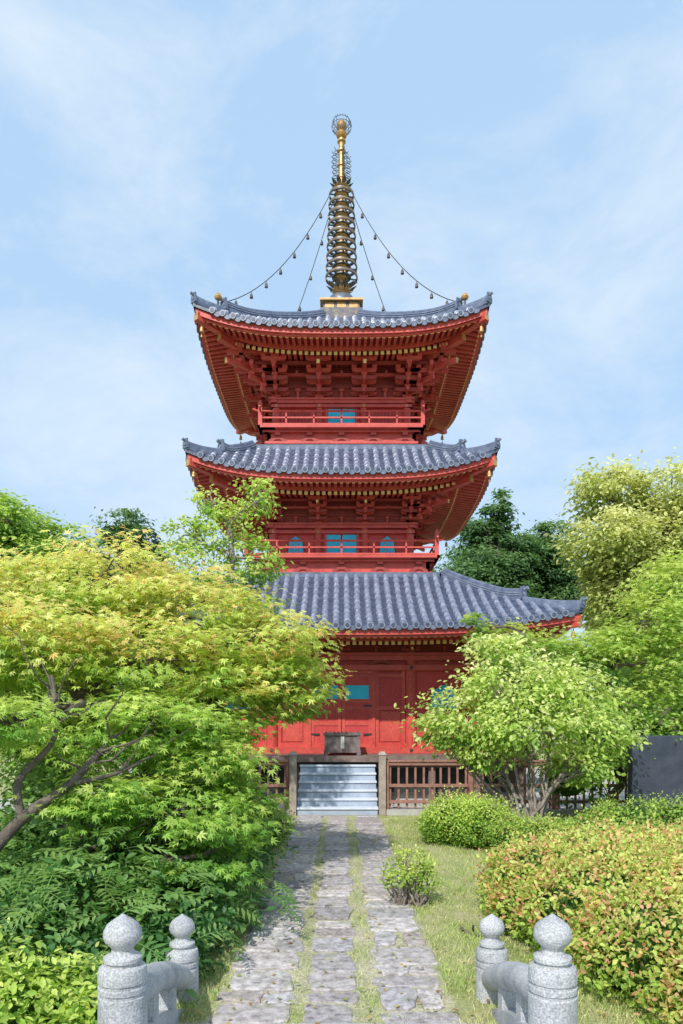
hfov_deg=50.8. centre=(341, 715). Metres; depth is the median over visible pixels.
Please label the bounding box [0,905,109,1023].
shrub
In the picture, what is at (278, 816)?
round shrub
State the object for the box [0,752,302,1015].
undergrowth plants
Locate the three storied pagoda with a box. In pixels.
[109,113,587,814]
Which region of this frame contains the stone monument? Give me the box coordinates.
[628,735,682,812]
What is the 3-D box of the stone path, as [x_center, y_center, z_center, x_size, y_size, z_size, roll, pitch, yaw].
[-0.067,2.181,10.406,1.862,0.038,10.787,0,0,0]
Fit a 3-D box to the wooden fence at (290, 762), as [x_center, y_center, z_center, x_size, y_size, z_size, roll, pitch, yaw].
[-3.816,1.495,15.926,5.678,1.410,0.288,0,0,0]
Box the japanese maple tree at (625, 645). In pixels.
[458,547,682,806]
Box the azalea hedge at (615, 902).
[467,807,682,1023]
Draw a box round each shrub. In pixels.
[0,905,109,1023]
[214,797,300,849]
[377,844,442,907]
[412,783,517,849]
[479,804,583,855]
[561,791,682,839]
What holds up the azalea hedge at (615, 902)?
on the ground at (462, 1004)
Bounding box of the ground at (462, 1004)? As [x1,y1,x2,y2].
[0,724,681,1023]
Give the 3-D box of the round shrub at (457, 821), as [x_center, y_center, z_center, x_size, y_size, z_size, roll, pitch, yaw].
[2.164,1.684,12.233,2.051,1.087,1.537,0,0,32]
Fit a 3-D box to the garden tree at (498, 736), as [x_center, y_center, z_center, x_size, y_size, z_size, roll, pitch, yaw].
[3.260,0.285,12.948,4.656,3.880,3.000,0,0,0]
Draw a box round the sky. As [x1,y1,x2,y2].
[0,0,682,719]
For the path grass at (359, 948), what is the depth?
6.62 m
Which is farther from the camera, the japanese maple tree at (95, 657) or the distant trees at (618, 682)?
the distant trees at (618, 682)
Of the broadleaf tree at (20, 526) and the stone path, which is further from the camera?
the broadleaf tree at (20, 526)
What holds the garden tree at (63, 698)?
on the ground at (462, 1004)
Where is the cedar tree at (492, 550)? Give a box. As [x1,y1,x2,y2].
[431,487,551,697]
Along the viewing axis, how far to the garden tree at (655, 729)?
14.51 m
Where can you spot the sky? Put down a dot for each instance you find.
(154, 153)
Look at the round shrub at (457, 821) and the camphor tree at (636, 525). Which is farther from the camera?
the camphor tree at (636, 525)
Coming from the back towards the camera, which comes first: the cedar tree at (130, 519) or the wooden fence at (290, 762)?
the cedar tree at (130, 519)
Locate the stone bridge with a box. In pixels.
[98,913,577,1023]
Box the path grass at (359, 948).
[204,815,461,1023]
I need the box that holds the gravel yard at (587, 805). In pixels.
[0,768,627,813]
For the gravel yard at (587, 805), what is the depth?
18.88 m
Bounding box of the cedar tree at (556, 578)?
[516,511,587,752]
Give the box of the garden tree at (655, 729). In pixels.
[518,686,682,808]
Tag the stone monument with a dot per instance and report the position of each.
(648, 773)
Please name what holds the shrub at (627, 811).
on the ground at (462, 1004)
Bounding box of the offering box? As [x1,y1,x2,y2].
[323,731,361,754]
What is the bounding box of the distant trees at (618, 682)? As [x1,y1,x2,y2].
[1,639,682,733]
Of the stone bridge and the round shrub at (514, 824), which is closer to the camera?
the stone bridge
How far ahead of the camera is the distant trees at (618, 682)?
48.03 m
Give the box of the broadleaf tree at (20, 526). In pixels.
[0,487,112,757]
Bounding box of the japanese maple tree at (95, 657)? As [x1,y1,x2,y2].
[0,524,357,891]
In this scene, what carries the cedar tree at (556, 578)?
on the ground at (462, 1004)
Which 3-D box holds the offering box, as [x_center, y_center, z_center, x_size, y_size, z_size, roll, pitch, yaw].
[0.020,0.675,17.745,0.940,0.570,0.590,0,0,0]
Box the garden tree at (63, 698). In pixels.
[0,563,279,824]
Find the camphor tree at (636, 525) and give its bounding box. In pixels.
[543,447,682,732]
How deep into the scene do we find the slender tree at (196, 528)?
12.95 m
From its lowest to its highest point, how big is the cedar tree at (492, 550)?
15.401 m
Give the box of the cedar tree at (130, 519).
[86,507,173,591]
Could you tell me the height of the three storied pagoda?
20.440 m
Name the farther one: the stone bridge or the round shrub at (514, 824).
the round shrub at (514, 824)
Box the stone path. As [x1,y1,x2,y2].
[209,815,458,1023]
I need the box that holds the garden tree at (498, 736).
[394,628,657,822]
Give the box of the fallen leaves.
[188,819,633,1023]
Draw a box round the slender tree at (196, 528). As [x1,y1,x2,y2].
[131,475,296,777]
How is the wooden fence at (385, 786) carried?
on the ground at (462, 1004)
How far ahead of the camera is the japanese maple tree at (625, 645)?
15.15 m
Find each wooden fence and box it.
[97,751,296,815]
[378,751,627,815]
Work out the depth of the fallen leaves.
6.25 m
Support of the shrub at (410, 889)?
on the ground at (462, 1004)

